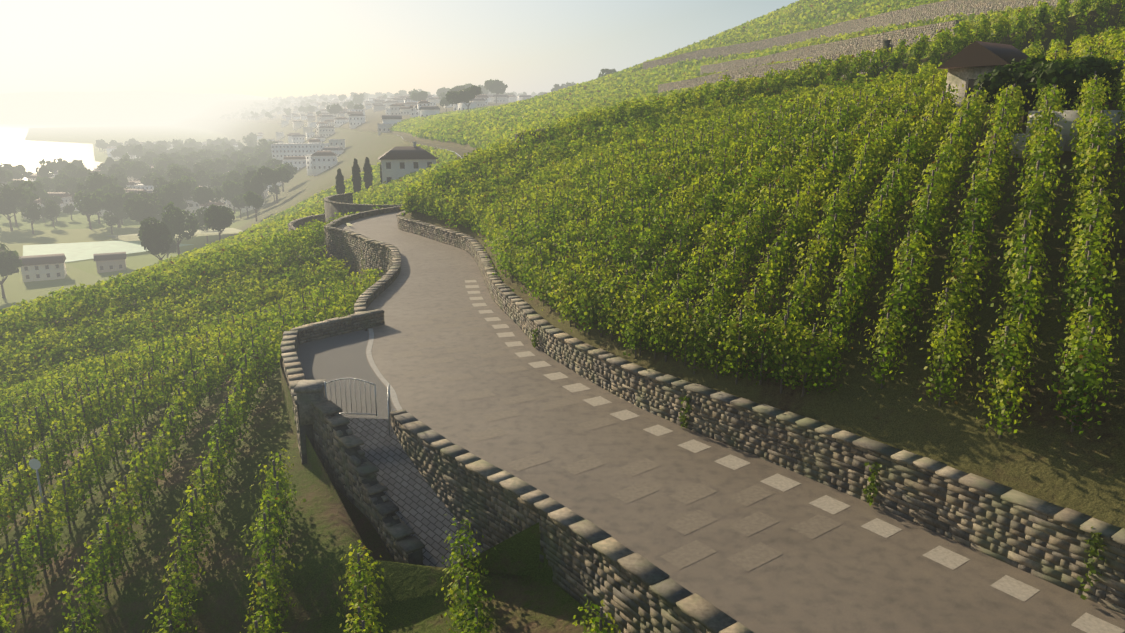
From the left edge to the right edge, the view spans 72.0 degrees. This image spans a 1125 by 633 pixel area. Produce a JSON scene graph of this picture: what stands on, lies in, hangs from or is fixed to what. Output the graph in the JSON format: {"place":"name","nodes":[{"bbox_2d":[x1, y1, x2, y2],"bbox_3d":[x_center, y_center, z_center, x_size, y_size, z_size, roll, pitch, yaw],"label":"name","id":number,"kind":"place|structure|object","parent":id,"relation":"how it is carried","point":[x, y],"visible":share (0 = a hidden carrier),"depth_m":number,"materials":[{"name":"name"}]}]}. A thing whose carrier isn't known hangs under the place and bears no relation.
{"place":"outdoors","nodes":[
{"label":"outdoors","id":0,"kind":"place"},
{"bbox_2d":[0,123,174,179],"bbox_3d":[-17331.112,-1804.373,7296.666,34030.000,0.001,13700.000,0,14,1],"label":"lake water","id":1,"kind":"structure","parent":0,"point":[16,148],"depth_m":1516.37,"materials":[{"name":"white liquid"}]},
{"bbox_2d":[0,90,333,122],"bbox_3d":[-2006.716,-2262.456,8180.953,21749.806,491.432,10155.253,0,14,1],"label":"ridge hills","id":2,"kind":"structure","parent":0,"point":[144,106],"depth_m":11141.98,"materials":[{"name":"grey"}]},
{"bbox_2d":[108,228,242,240],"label":"pale field","id":3,"kind":"structure","parent":0,"point":[130,237],"depth_m":328.94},
{"bbox_2d":[0,120,617,632],"bbox_3d":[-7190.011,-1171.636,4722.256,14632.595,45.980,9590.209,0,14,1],"label":"ground","id":4,"kind":"structure","parent":0,"point":[516,580],"depth_m":19.56,"materials":[{"name":"green plant"}]},
{"bbox_2d":[29,459,50,542],"bbox_3d":[-13.825,4.994,20.600,0.320,2.660,0.055,0,14,1],"label":"sign post","id":5,"kind":"object","parent":4,"relation":"on","point":[35,464],"visible":0.77,"depth_m":20.32,"materials":[{"name":"metal"}]},
{"bbox_2d":[23,240,193,261],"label":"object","id":6,"kind":"object","parent":4,"relation":"on","point":[79,251],"visible":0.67,"depth_m":329.58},
{"bbox_2d":[0,144,458,402],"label":"vines","id":7,"kind":"object","parent":4,"relation":"on","point":[271,239],"visible":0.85,"depth_m":53.25,"materials":[{"name":"green plant"}]},
{"bbox_2d":[103,273,375,389],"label":"vine posts","id":8,"kind":"object","parent":4,"relation":"on","point":[184,336],"visible":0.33,"depth_m":36.38,"materials":[{"name":"brown wood"}]},
{"bbox_2d":[0,93,497,297],"bbox_3d":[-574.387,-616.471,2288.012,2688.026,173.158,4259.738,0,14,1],"label":"town tree trunks","id":9,"kind":"object","parent":4,"relation":"on","point":[119,224],"depth_m":391.83,"materials":[{"name":"brown plant"}]},
{"bbox_2d":[2,92,549,281],"bbox_3d":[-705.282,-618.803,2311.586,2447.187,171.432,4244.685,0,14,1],"label":"buildings","id":10,"kind":"structure","parent":4,"relation":"on","point":[53,270],"depth_m":573.80,"materials":[{"name":"white paint"}]},
{"bbox_2d":[1,98,506,278],"bbox_3d":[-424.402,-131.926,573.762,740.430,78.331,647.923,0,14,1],"label":"town building windows","id":11,"kind":"structure","parent":10,"relation":"in","point":[57,266],"depth_m":516.75,"materials":[{"name":"grey glass"}]},
{"bbox_2d":[0,337,602,632],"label":"vine posts","id":12,"kind":"object","parent":4,"relation":"on","point":[171,628],"visible":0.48,"depth_m":20.97,"materials":[{"name":"brown wood"}]},
{"bbox_2d":[288,214,324,230],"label":"stone wall","id":13,"kind":"structure","parent":4,"relation":"on","point":[294,224],"depth_m":98.20,"materials":[{"name":"stone"}]},
{"bbox_2d":[0,334,620,632],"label":"vines","id":14,"kind":"object","parent":4,"relation":"on","point":[120,524],"visible":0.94,"depth_m":20.44,"materials":[{"name":"green plant"}]},
{"bbox_2d":[280,309,384,464],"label":"stone wall","id":15,"kind":"structure","parent":4,"relation":"on","point":[293,339],"depth_m":28.22,"materials":[{"name":"grey stone"}]},
{"bbox_2d":[294,379,326,424],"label":"gate pillar","id":16,"kind":"structure","parent":15,"relation":"on","point":[307,392],"depth_m":21.18,"materials":[{"name":"grey stone"}]},
{"bbox_2d":[324,378,376,415],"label":"gate","id":17,"kind":"structure","parent":16,"relation":"attached to","point":[325,383],"depth_m":21.38,"materials":[{"name":"grey metal"}]},
{"bbox_2d":[313,428,393,561],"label":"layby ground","id":18,"kind":"structure","parent":4,"relation":"on","point":[368,534],"depth_m":19.99,"materials":[{"name":"soil"}]},
{"bbox_2d":[346,417,482,567],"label":"ramp cobbles","id":19,"kind":"object","parent":18,"relation":"on","point":[425,514],"visible":0.48,"depth_m":19.38,"materials":[{"name":"grey stone"}]},
{"bbox_2d":[387,384,390,434],"bbox_3d":[-4.625,2.442,20.657,0.042,1.154,1.289,-3,15,-11],"label":"open gate leaf","id":20,"kind":"object","parent":19,"relation":"on","point":[389,404],"visible":0.98,"depth_m":20.34,"materials":[{"name":"grey"}]},
{"bbox_2d":[323,193,401,221],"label":"stone wall","id":21,"kind":"structure","parent":4,"relation":"on","point":[340,203],"depth_m":90.01,"materials":[{"name":"stone"}]},
{"bbox_2d":[381,141,435,183],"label":"house walls","id":22,"kind":"structure","parent":4,"relation":"on","point":[395,172],"depth_m":165.06,"materials":[{"name":"white paint"}]},
{"bbox_2d":[378,146,437,159],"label":"house roof","id":23,"kind":"structure","parent":22,"relation":"on","point":[404,152],"depth_m":166.21,"materials":[{"name":"tile"}]},
{"bbox_2d":[386,162,431,182],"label":"house windows","id":24,"kind":"structure","parent":22,"relation":"in","point":[388,166],"depth_m":164.93,"materials":[{"name":"grey glass"}]},
{"bbox_2d":[390,409,753,632],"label":"parapet","id":25,"kind":"structure","parent":4,"relation":"on","point":[636,590],"depth_m":15.57,"materials":[{"name":"stone"}]},
{"bbox_2d":[0,68,617,276],"bbox_3d":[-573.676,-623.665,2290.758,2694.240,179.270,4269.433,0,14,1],"label":"trees","id":26,"kind":"object","parent":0,"point":[175,175],"visible":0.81,"depth_m":457.89,"materials":[{"name":"green plant"}]},
{"bbox_2d":[206,120,471,157],"bbox_3d":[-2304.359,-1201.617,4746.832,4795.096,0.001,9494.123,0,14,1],"label":"road","id":27,"kind":"structure","parent":0,"point":[458,151],"depth_m":254.56,"materials":[{"name":"grey asphalt"}]},
{"bbox_2d":[297,329,395,418],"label":"layby gravel","id":28,"kind":"structure","parent":0,"point":[332,358],"depth_m":25.47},
{"bbox_2d":[311,397,424,564],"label":"ramp wall","id":29,"kind":"structure","parent":0,"point":[351,470],"depth_m":19.37,"materials":[{"name":"grey stone"}]},
{"bbox_2d":[0,0,798,156],"label":"sky","id":30,"kind":"structure","parent":0,"point":[263,48],"materials":[{"name":"white"}]},
{"bbox_2d":[183,3,1124,528],"bbox_3d":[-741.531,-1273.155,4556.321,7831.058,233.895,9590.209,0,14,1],"label":"hill ground","id":31,"kind":"structure","parent":0,"point":[1045,455],"depth_m":18.58,"materials":[{"name":"green plant"}]},
{"bbox_2d":[515,127,588,153],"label":"terrace wall","id":32,"kind":"structure","parent":31,"relation":"on","point":[520,138],"depth_m":61.20,"materials":[{"name":"stone"}]},
{"bbox_2d":[389,0,1124,438],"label":"grapevines","id":33,"kind":"object","parent":31,"relation":"on","point":[623,108],"depth_m":27.27,"materials":[{"name":"green plant"}]},
{"bbox_2d":[658,40,893,92],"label":"terrace wall","id":34,"kind":"structure","parent":31,"relation":"on","point":[758,71],"depth_m":125.24,"materials":[{"name":"stone"}]},
{"bbox_2d":[490,41,1124,438],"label":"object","id":35,"kind":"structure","parent":31,"relation":"on","point":[1026,235],"depth_m":23.84,"materials":[{"name":"brown wood"}]},
{"bbox_2d":[700,20,960,74],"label":"terrace wall","id":36,"kind":"structure","parent":31,"relation":"on","point":[874,40],"depth_m":130.03,"materials":[{"name":"stone"}]},
{"bbox_2d":[643,0,1077,69],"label":"retaining wall","id":37,"kind":"structure","parent":31,"relation":"on","point":[933,11],"depth_m":162.72,"materials":[{"name":"stone"}]},
{"bbox_2d":[945,65,1003,120],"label":"hut walls","id":38,"kind":"structure","parent":31,"relation":"on","point":[958,77],"depth_m":34.17,"materials":[{"name":"beige paint"}]},
{"bbox_2d":[964,78,976,98],"bbox_3d":[17.907,-9.944,33.767,0.010,0.900,0.660,-10,17,-35],"label":"door","id":39,"kind":"structure","parent":38,"relation":"in","point":[970,83],"depth_m":33.88,"materials":[{"name":"wood"}]},
{"bbox_2d":[936,41,1034,68],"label":"roof","id":40,"kind":"structure","parent":38,"relation":"on","point":[978,54],"depth_m":33.31,"materials":[{"name":"brown tile"}]},
{"bbox_2d":[973,54,1123,122],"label":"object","id":41,"kind":"object","parent":31,"relation":"on","point":[1066,73],"depth_m":29.60,"materials":[{"name":"green plant"}]},
{"bbox_2d":[1007,110,1124,157],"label":"stone wall","id":42,"kind":"structure","parent":31,"relation":"on","point":[1065,132],"depth_m":25.56,"materials":[{"name":"stone"}]},
{"bbox_2d":[336,211,1124,632],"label":"road asphalt","id":43,"kind":"structure","parent":0,"point":[850,573],"depth_m":16.99,"materials":[{"name":"grey asphalt"}]},
{"bbox_2d":[323,206,408,313],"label":"parapet","id":44,"kind":"structure","parent":43,"relation":"on","point":[341,243],"depth_m":51.52,"materials":[{"name":"stone"}]},
{"bbox_2d":[366,329,402,410],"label":"layby kerb","id":45,"kind":"structure","parent":43,"relation":"on","point":[395,401],"depth_m":25.43,"materials":[{"name":"concrete"}]},
{"bbox_2d":[390,307,841,570],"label":"paving joints","id":46,"kind":"object","parent":43,"relation":"on","point":[754,556],"visible":0.96,"depth_m":17.35,"materials":[{"name":"stone"}]},
{"bbox_2d":[396,210,1124,614],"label":"stone wall","id":47,"kind":"structure","parent":43,"relation":"on","point":[1028,534],"depth_m":16.69,"materials":[{"name":"stone"}]},
{"bbox_2d":[530,319,1106,599],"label":"wall weeds","id":48,"kind":"object","parent":47,"relation":"on","point":[871,488],"depth_m":16.34,"materials":[{"name":"green plant"}]},
{"bbox_2d":[465,280,1124,632],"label":"road markings","id":49,"kind":"object","parent":43,"relation":"on","point":[1024,592],"visible":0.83,"depth_m":16.76,"materials":[{"name":"paint"}]}
]}

